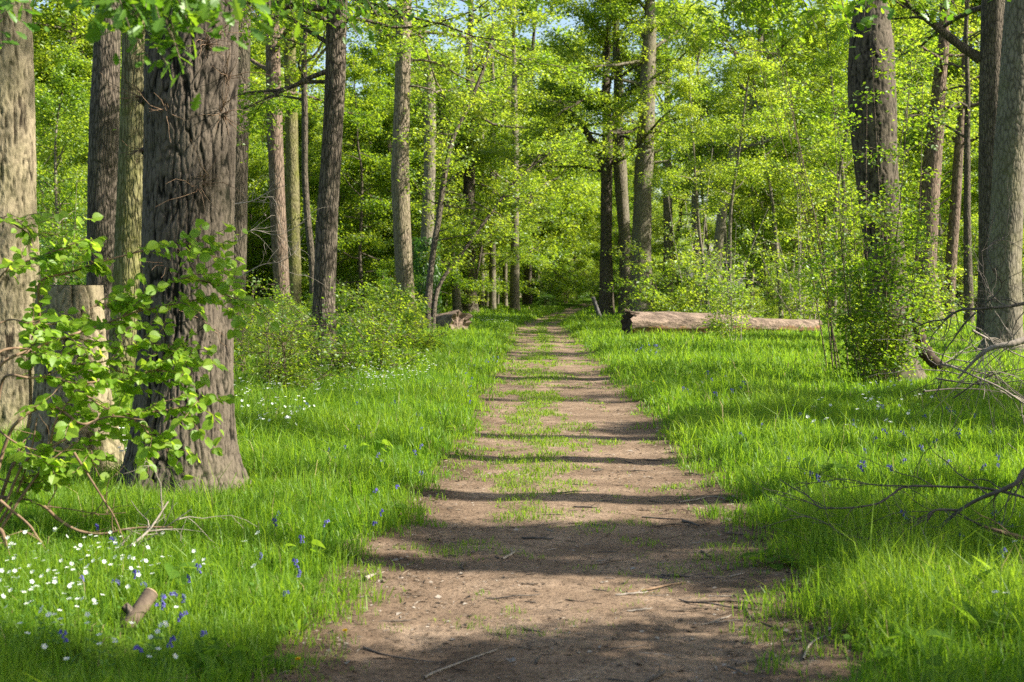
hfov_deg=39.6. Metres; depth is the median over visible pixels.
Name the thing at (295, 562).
bluebell
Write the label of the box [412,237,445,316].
ivy
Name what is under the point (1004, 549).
bluebell
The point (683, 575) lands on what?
stick
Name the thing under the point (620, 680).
stick
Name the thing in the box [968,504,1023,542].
dead branch
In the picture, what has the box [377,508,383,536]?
bluebell
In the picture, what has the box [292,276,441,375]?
shrub
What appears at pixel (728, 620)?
stick
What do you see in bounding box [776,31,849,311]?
tree
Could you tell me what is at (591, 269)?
shrub
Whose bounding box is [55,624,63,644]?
stitchwort
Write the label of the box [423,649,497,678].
stick
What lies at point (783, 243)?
tree
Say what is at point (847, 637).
weed
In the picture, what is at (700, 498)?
stick
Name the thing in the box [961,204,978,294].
tree
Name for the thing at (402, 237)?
tree
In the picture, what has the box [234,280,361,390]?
shrub
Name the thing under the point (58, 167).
tree
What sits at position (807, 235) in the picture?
sapling
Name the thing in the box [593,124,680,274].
tree
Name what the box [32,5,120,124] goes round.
tree
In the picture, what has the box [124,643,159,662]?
bluebell
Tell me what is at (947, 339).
log
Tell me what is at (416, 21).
tree
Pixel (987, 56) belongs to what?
tree
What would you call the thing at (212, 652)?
dock plant
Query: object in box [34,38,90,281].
tree
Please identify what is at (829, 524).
dead branch
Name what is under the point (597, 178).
tree
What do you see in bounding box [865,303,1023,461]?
dead branch
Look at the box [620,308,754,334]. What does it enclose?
log
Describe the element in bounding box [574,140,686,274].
tree
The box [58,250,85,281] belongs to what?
shrub
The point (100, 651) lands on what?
stitchwort
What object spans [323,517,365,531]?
weed
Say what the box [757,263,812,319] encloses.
shrub
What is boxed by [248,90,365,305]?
tree
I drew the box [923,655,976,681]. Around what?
weed
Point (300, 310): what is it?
shrub
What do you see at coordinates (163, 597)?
bluebell
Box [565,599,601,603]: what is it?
stick
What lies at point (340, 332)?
shrub
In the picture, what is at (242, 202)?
dead branch
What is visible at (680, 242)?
tree
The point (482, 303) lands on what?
tree
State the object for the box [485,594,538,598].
stick
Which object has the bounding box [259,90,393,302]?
tree
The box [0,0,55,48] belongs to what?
oak bough
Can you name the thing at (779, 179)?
tree
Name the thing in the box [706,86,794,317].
tree
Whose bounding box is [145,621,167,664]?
stitchwort
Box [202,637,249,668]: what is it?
weed
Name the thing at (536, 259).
tree
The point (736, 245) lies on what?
tree
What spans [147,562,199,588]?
weed
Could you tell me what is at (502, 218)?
tree
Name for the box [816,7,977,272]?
tree
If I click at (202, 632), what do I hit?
bluebell
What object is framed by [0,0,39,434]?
oak tree
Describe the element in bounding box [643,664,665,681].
stick
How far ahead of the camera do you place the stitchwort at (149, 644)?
5.85 m
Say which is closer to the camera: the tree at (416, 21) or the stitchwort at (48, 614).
the stitchwort at (48, 614)
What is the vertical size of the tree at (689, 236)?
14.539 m
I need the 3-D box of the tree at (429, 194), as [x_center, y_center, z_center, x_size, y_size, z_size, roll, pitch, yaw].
[-3.240,-5.783,52.905,3.188,10.910,5.297,1,3,31]
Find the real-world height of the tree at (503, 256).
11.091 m
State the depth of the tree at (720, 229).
56.47 m
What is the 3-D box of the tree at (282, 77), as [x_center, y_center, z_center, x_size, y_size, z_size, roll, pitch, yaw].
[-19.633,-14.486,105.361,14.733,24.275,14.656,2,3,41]
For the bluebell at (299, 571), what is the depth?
7.45 m
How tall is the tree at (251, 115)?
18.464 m
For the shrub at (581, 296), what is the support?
on the ground at (564, 305)
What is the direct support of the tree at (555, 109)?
on the ground at (564, 305)
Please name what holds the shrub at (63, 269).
on the ground at (564, 305)
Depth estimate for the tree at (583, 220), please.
133.38 m
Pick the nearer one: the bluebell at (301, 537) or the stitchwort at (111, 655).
the stitchwort at (111, 655)
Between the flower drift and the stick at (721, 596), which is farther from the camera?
the flower drift
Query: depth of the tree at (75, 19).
67.67 m
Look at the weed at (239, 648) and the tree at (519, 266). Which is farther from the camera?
the tree at (519, 266)
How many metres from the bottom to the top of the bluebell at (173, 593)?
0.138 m
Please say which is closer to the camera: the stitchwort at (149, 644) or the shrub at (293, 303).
the stitchwort at (149, 644)
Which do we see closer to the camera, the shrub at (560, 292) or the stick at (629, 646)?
the stick at (629, 646)
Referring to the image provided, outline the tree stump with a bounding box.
[17,285,124,475]
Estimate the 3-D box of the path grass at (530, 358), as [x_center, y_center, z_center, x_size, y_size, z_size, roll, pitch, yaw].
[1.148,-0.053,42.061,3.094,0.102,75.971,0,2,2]
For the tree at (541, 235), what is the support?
on the ground at (564, 305)
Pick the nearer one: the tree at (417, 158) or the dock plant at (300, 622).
the dock plant at (300, 622)
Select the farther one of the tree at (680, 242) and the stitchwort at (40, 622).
the tree at (680, 242)
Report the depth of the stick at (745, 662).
6.15 m
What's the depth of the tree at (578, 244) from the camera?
120.20 m
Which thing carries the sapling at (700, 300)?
on the ground at (564, 305)
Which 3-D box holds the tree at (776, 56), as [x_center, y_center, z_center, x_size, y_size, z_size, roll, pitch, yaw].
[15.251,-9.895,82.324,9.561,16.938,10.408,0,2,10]
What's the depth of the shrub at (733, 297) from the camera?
59.55 m
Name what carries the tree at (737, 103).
on the ground at (564, 305)
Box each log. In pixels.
[412,310,472,331]
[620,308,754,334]
[751,318,821,332]
[926,337,980,345]
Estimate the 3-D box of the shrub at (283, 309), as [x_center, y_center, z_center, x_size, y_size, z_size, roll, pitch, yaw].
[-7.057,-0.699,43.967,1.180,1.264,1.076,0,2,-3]
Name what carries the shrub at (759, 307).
on the ground at (564, 305)
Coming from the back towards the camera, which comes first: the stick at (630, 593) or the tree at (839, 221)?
the tree at (839, 221)
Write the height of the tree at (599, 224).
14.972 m
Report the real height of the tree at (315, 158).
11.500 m
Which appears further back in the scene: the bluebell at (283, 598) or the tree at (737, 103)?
the tree at (737, 103)
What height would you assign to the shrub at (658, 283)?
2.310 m
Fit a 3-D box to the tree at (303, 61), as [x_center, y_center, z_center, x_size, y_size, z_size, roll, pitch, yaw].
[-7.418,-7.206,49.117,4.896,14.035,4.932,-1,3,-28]
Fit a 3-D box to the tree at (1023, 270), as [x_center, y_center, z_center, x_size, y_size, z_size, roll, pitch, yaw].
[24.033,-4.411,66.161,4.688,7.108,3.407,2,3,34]
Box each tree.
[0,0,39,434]
[32,0,120,128]
[32,0,121,225]
[32,0,121,229]
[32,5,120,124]
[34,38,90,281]
[34,69,87,284]
[35,40,92,284]
[36,128,87,283]
[37,0,250,346]
[37,135,78,221]
[43,50,121,232]
[44,103,89,268]
[86,0,120,339]
[105,0,266,497]
[108,1,144,374]
[113,0,547,367]
[246,80,272,287]
[246,108,378,299]
[246,115,284,288]
[246,121,270,284]
[246,133,316,296]
[246,134,309,311]
[246,145,317,303]
[247,34,318,269]
[248,6,307,291]
[248,18,359,303]
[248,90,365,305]
[249,38,340,285]
[250,0,386,316]
[250,1,393,312]
[251,0,352,310]
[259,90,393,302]
[267,0,593,328]
[270,112,371,306]
[298,52,442,307]
[301,0,486,306]
[301,83,381,283]
[336,170,379,309]
[337,56,492,306]
[338,12,477,272]
[350,192,415,295]
[352,106,445,297]
[356,117,481,300]
[357,44,529,312]
[367,168,488,303]
[378,40,480,312]
[388,12,589,328]
[390,168,457,271]
[409,0,545,312]
[420,168,488,297]
[437,111,529,285]
[439,172,497,306]
[439,173,526,305]
[440,118,532,310]
[451,0,540,309]
[452,11,540,305]
[454,0,580,310]
[457,0,613,303]
[459,84,599,297]
[459,106,536,275]
[461,56,577,295]
[475,36,562,305]
[475,84,564,305]
[477,193,538,294]
[478,192,533,282]
[483,0,707,315]
[486,185,544,299]
[495,48,573,305]
[496,264,521,303]
[496,265,535,299]
[497,68,600,292]
[501,42,612,299]
[532,179,585,280]
[534,0,815,314]
[538,137,631,293]
[539,37,633,260]
[539,207,598,297]
[544,178,599,299]
[552,0,682,313]
[554,215,599,278]
[567,0,732,307]
[567,120,600,294]
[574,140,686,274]
[577,173,651,298]
[581,157,631,275]
[592,190,656,279]
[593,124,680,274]
[598,187,658,285]
[628,136,680,260]
[635,27,774,310]
[638,58,746,309]
[647,61,753,276]
[649,0,904,312]
[650,0,847,312]
[651,137,716,277]
[652,193,691,280]
[667,80,762,269]
[674,194,705,273]
[676,35,800,313]
[680,146,804,299]
[682,77,787,296]
[687,186,751,296]
[699,124,802,314]
[704,36,841,308]
[705,12,832,311]
[706,51,820,318]
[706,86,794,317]
[722,216,749,273]
[731,0,920,308]
[732,195,761,290]
[739,109,858,310]
[739,192,814,281]
[747,182,832,312]
[748,27,866,306]
[752,69,854,319]
[773,0,907,309]
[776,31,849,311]
[778,50,904,313]
[781,0,919,327]
[806,28,962,268]
[807,135,863,302]
[809,80,857,308]
[811,160,862,306]
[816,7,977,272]
[822,93,920,305]
[828,0,978,271]
[829,68,962,278]
[833,0,979,322]
[847,0,928,380]
[890,0,979,321]
[890,0,1004,336]
[894,0,980,318]
[898,0,1023,308]
[898,86,978,309]
[908,132,977,299]
[911,44,979,274]
[916,0,979,174]
[940,200,977,299]
[942,155,1023,312]
[957,186,1023,292]
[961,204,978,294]
[977,0,1023,352]
[1022,217,1023,314]
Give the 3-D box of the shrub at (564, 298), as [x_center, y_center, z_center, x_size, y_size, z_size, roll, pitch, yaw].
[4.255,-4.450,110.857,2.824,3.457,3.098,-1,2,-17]
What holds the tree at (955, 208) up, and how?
on the ground at (564, 305)
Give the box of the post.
[591,297,601,316]
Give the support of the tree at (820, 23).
on the ground at (564, 305)
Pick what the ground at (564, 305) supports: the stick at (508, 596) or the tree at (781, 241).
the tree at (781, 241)
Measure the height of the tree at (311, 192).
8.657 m
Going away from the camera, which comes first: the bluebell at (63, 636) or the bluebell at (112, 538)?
the bluebell at (63, 636)
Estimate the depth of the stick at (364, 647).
6.25 m
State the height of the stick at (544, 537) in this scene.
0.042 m
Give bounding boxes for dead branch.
[103,461,256,559]
[235,159,335,284]
[733,480,899,552]
[747,413,1023,531]
[774,427,1023,547]
[859,185,1023,436]
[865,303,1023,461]
[897,527,1022,573]
[912,317,987,374]
[922,307,1023,445]
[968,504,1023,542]
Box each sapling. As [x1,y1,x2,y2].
[652,148,750,312]
[686,207,778,340]
[702,11,938,373]
[736,153,860,320]
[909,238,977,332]
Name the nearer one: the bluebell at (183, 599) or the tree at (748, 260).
the bluebell at (183, 599)
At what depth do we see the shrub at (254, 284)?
80.82 m
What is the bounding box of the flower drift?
[118,316,519,465]
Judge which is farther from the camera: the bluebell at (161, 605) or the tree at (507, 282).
the tree at (507, 282)
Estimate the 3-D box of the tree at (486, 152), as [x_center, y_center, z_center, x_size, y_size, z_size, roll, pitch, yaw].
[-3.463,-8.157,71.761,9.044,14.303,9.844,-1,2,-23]
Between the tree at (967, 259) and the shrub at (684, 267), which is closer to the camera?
the tree at (967, 259)
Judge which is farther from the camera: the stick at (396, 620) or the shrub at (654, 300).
the shrub at (654, 300)
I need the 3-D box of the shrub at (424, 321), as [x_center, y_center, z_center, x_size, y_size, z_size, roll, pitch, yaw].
[-2.248,-0.352,29.980,2.151,1.749,1.953,-1,3,-30]
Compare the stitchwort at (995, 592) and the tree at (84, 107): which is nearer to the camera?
the stitchwort at (995, 592)
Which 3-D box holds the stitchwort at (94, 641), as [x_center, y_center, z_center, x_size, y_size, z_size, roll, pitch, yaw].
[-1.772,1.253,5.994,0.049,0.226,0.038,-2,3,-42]
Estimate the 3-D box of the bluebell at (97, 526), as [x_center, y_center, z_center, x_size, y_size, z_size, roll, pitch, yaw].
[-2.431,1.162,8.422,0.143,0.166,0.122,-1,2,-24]
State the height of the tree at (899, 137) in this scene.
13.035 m
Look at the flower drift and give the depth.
20.95 m
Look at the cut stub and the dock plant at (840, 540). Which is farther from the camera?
the dock plant at (840, 540)
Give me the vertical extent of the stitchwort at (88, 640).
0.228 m
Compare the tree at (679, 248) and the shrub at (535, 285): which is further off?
the tree at (679, 248)
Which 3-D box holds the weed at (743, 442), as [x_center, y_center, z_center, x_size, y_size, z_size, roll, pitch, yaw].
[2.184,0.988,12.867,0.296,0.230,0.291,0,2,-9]
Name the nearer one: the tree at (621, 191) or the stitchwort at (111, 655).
the stitchwort at (111, 655)
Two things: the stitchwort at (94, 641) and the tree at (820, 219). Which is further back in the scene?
the tree at (820, 219)
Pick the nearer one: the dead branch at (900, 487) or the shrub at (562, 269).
the dead branch at (900, 487)
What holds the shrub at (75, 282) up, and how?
on the ground at (564, 305)
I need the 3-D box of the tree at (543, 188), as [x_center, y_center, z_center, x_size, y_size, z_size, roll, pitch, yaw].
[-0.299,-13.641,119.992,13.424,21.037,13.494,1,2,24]
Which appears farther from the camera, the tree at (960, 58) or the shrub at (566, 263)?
the shrub at (566, 263)
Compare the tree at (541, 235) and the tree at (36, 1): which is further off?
the tree at (541, 235)
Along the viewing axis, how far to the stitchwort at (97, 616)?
6.26 m
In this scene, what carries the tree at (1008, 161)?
on the ground at (564, 305)
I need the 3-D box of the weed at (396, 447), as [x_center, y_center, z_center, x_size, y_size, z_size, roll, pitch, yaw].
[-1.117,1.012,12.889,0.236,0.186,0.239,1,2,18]
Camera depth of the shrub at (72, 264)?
51.23 m
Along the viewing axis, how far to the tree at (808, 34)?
58.27 m
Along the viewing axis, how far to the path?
7.96 m
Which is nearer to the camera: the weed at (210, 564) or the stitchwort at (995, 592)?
the stitchwort at (995, 592)
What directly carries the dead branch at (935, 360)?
on the ground at (564, 305)
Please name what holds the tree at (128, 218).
on the ground at (564, 305)
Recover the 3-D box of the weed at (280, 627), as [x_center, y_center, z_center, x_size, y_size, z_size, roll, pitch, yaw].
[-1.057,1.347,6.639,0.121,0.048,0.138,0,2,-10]
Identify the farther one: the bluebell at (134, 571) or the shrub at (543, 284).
the shrub at (543, 284)
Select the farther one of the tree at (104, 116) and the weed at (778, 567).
the tree at (104, 116)
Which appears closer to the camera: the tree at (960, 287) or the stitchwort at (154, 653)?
the stitchwort at (154, 653)
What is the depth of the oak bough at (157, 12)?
5.92 m
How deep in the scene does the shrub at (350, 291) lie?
84.03 m
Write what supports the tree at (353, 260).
on the ground at (564, 305)
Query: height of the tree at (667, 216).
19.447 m
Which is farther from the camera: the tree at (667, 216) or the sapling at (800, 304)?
the tree at (667, 216)
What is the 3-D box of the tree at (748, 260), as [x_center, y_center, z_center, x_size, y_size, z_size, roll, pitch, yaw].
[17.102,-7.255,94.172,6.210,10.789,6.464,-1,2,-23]
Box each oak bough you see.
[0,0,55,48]
[57,0,308,110]
[211,0,472,55]
[649,0,889,68]
[825,0,1010,46]
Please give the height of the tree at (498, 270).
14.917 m
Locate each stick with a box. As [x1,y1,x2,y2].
[363,646,445,662]
[364,573,375,580]
[382,617,413,621]
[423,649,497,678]
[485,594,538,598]
[502,547,514,558]
[521,533,553,539]
[521,581,538,584]
[523,628,544,632]
[555,490,592,492]
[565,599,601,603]
[573,504,597,507]
[590,558,629,564]
[606,678,634,681]
[610,643,645,648]
[615,587,647,595]
[626,582,685,592]
[627,604,652,611]
[640,652,673,656]
[642,516,678,518]
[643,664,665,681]
[650,523,690,526]
[661,571,692,576]
[666,606,720,611]
[678,599,737,606]
[679,496,735,502]
[682,519,698,525]
[696,599,772,606]
[701,615,730,624]
[708,593,736,596]
[715,619,742,622]
[724,530,750,534]
[726,666,746,674]
[735,657,783,666]
[745,605,795,636]
[802,635,827,659]
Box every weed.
[5,513,33,533]
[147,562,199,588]
[167,644,226,677]
[194,563,216,583]
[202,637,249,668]
[237,428,248,445]
[262,654,296,667]
[273,624,295,633]
[286,539,325,563]
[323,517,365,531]
[360,439,392,459]
[371,503,408,511]
[374,443,403,455]
[725,496,742,500]
[736,437,767,455]
[740,546,796,570]
[779,558,805,566]
[787,589,807,598]
[800,457,846,484]
[841,628,875,651]
[874,628,950,664]
[879,510,922,528]
[912,567,947,597]
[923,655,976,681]
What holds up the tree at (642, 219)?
on the ground at (564, 305)
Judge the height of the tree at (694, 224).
12.798 m
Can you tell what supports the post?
on the ground at (564, 305)
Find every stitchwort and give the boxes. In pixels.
[28,588,34,621]
[30,600,40,636]
[33,612,51,642]
[36,605,44,641]
[42,644,54,676]
[45,613,55,646]
[45,613,55,650]
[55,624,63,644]
[67,597,76,635]
[85,611,96,656]
[85,621,94,665]
[92,598,101,641]
[96,633,106,672]
[97,642,106,675]
[107,641,116,668]
[117,585,129,608]
[143,629,159,660]
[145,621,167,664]
[147,635,157,675]
[249,563,257,609]
[991,590,1003,638]
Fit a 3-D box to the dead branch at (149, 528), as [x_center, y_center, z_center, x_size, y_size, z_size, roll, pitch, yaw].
[-1.900,0.992,8.072,0.801,0.688,0.781,-2,3,-37]
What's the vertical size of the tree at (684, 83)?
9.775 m
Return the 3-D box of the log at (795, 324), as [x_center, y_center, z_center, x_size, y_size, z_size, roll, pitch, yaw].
[8.227,-0.463,44.090,3.392,0.579,0.499,-1,3,-29]
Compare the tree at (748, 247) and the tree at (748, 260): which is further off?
the tree at (748, 260)
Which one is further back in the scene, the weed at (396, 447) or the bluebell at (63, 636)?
the weed at (396, 447)
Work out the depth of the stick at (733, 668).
6.04 m
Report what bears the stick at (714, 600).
on the path
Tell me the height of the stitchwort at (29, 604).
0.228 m
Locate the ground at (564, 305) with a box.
[0,285,1022,681]
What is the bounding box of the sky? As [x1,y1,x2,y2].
[31,0,979,284]
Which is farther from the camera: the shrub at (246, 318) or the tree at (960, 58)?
the tree at (960, 58)
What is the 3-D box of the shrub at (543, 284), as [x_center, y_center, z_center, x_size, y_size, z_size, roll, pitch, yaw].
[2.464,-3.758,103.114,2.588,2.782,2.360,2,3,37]
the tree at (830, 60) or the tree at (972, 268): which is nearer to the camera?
the tree at (830, 60)
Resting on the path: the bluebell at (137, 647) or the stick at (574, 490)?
the stick at (574, 490)
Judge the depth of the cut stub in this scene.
6.64 m
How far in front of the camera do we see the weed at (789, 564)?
8.18 m
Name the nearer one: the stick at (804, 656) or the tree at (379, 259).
the stick at (804, 656)
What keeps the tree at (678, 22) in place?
on the ground at (564, 305)
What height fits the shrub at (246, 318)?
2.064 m
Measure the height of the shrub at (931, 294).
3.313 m
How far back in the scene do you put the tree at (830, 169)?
68.96 m
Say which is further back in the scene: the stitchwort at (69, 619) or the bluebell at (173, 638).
the stitchwort at (69, 619)
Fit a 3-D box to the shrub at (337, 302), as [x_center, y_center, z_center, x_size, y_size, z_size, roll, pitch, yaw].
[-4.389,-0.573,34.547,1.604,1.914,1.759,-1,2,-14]
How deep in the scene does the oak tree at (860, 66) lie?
23.63 m
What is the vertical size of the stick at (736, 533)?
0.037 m
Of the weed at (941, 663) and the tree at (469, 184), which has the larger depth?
the tree at (469, 184)
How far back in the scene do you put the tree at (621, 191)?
72.48 m
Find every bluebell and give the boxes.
[58,628,83,673]
[92,523,108,541]
[103,535,117,553]
[124,569,139,595]
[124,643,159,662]
[152,601,173,633]
[154,634,175,669]
[160,593,170,636]
[162,610,187,653]
[166,590,196,607]
[178,593,198,617]
[183,573,204,596]
[195,562,213,591]
[198,628,212,644]
[272,518,287,541]
[279,589,289,614]
[292,558,313,594]
[292,568,314,590]
[296,534,304,552]
[314,519,329,544]
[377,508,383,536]
[998,546,1006,573]
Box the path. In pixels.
[246,302,901,681]
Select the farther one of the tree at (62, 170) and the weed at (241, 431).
the tree at (62, 170)
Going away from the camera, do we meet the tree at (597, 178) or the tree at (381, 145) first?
the tree at (381, 145)
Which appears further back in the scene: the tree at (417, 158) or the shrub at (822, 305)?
the tree at (417, 158)
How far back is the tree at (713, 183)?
63.52 m
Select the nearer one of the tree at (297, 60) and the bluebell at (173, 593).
the bluebell at (173, 593)
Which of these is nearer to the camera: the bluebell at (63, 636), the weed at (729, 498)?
the bluebell at (63, 636)
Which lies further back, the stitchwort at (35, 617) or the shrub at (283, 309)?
the shrub at (283, 309)
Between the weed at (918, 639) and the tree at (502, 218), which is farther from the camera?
the tree at (502, 218)
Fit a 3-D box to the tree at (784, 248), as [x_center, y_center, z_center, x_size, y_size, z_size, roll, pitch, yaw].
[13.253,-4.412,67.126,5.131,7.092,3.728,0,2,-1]
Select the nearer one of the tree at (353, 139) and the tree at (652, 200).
the tree at (353, 139)
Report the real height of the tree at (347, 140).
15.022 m
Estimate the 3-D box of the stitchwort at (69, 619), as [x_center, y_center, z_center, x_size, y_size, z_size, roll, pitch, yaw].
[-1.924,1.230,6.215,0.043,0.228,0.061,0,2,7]
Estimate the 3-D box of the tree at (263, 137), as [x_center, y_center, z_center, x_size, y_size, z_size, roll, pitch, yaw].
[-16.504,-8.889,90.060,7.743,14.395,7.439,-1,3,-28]
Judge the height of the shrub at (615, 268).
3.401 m
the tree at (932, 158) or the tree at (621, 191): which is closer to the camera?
the tree at (932, 158)
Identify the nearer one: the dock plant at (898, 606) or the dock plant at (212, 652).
the dock plant at (212, 652)
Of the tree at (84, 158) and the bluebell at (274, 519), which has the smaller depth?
the bluebell at (274, 519)
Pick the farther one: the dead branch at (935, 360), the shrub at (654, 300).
the shrub at (654, 300)
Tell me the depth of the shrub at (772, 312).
57.77 m
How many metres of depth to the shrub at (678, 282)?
103.34 m
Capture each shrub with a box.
[0,209,279,554]
[36,170,86,284]
[40,230,85,284]
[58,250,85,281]
[62,250,84,284]
[233,270,295,373]
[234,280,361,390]
[246,268,271,307]
[246,305,280,337]
[259,291,311,350]
[268,300,292,328]
[277,301,311,335]
[289,294,346,336]
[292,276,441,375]
[299,278,362,342]
[335,274,432,332]
[336,264,367,308]
[336,321,380,357]
[338,302,409,352]
[360,294,382,331]
[361,283,452,354]
[363,268,430,335]
[530,270,560,305]
[532,282,541,299]
[533,268,568,304]
[536,260,578,300]
[536,292,556,306]
[548,262,582,301]
[554,262,583,303]
[558,259,586,299]
[573,288,590,298]
[579,264,598,297]
[593,263,618,305]
[599,239,733,320]
[640,286,678,310]
[653,276,662,295]
[659,263,692,303]
[659,270,691,304]
[720,279,744,313]
[720,285,768,317]
[751,294,778,318]
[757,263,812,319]
[767,294,788,318]
[772,307,795,317]
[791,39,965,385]
[806,293,836,317]
[817,298,848,327]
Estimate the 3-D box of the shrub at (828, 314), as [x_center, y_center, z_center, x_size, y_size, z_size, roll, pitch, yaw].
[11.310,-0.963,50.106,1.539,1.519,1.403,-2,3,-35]
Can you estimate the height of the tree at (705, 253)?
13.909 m
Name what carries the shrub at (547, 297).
on the ground at (564, 305)
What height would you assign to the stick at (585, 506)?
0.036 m
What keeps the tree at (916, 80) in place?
on the ground at (564, 305)
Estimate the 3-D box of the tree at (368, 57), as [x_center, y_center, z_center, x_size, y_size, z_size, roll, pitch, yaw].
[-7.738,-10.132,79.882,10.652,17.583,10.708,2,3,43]
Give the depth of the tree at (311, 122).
80.54 m
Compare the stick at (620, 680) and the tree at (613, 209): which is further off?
the tree at (613, 209)
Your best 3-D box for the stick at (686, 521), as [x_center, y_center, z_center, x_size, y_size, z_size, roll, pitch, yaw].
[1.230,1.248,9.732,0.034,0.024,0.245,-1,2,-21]
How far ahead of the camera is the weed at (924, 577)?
7.15 m
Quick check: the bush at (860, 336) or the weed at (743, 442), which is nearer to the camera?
the weed at (743, 442)
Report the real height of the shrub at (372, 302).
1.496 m
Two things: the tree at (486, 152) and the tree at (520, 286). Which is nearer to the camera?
the tree at (486, 152)
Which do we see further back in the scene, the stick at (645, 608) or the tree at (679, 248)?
the tree at (679, 248)
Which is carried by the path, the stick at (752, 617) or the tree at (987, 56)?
the stick at (752, 617)
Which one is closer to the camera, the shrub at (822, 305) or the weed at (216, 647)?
the weed at (216, 647)
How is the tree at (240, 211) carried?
on the ground at (564, 305)
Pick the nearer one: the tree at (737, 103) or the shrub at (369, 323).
the shrub at (369, 323)
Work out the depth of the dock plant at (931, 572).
6.90 m
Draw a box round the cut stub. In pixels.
[120,588,157,626]
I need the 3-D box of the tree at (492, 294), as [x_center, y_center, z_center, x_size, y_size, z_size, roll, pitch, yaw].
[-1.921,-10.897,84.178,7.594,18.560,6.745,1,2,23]
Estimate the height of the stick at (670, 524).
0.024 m
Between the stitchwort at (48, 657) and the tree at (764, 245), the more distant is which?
the tree at (764, 245)
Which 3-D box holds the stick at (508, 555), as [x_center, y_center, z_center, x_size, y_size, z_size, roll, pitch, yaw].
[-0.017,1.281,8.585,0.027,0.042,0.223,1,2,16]
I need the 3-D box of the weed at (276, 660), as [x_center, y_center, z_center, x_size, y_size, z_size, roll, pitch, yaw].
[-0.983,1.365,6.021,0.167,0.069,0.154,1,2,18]
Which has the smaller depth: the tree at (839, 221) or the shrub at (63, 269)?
the shrub at (63, 269)
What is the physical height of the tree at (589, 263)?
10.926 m
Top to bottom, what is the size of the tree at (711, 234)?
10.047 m
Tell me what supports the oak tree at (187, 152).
on the ground at (564, 305)
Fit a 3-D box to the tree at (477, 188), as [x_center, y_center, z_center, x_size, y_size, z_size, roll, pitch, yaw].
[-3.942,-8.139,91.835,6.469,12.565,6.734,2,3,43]
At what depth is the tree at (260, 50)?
99.23 m
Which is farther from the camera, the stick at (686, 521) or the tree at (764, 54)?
the tree at (764, 54)
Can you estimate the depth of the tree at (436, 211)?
85.16 m
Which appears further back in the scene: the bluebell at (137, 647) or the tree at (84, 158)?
the tree at (84, 158)
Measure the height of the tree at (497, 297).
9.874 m
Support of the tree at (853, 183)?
on the ground at (564, 305)
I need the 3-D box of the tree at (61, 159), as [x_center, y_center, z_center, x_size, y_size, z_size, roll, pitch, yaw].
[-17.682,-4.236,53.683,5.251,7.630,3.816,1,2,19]
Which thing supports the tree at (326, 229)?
on the ground at (564, 305)
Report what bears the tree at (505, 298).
on the ground at (564, 305)
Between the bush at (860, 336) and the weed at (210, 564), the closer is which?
the weed at (210, 564)
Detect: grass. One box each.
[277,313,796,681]
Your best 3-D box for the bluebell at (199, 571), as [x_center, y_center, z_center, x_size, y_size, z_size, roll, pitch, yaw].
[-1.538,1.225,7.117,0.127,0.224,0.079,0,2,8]
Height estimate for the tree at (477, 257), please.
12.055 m
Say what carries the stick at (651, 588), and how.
on the path
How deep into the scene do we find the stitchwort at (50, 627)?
6.07 m
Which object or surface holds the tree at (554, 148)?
on the ground at (564, 305)
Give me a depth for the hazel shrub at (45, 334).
8.40 m
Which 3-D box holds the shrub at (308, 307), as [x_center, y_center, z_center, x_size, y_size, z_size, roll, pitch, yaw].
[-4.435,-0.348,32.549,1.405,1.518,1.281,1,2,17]
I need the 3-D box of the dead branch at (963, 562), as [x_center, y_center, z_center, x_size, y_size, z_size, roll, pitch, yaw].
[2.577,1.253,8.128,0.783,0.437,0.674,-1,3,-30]
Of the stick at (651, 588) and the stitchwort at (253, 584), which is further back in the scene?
the stick at (651, 588)
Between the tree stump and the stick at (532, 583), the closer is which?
the stick at (532, 583)
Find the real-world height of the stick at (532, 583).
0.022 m
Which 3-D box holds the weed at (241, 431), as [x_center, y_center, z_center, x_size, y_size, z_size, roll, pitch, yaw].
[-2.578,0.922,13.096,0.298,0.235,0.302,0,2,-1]
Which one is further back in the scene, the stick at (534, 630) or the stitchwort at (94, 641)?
the stick at (534, 630)
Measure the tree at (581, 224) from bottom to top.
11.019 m
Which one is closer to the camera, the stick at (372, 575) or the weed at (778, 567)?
the stick at (372, 575)
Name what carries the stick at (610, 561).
on the path
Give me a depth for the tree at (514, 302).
81.57 m
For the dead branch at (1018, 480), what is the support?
on the ground at (564, 305)
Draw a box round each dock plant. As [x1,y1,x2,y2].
[171,639,229,674]
[289,617,318,635]
[833,534,891,566]
[876,589,938,624]
[915,563,994,608]
[947,600,1021,646]
[973,556,1023,592]
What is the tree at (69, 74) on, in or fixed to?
on the ground at (564, 305)
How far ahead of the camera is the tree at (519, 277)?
123.37 m
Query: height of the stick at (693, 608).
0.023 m
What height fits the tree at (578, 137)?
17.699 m
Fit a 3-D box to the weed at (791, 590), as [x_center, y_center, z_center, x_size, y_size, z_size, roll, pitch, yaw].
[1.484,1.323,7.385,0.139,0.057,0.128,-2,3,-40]
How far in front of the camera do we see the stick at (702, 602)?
7.29 m
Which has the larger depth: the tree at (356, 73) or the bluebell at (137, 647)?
the tree at (356, 73)
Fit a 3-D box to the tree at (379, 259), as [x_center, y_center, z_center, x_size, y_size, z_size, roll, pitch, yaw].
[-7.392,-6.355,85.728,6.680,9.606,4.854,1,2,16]
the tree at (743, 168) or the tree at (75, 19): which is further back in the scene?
the tree at (75, 19)

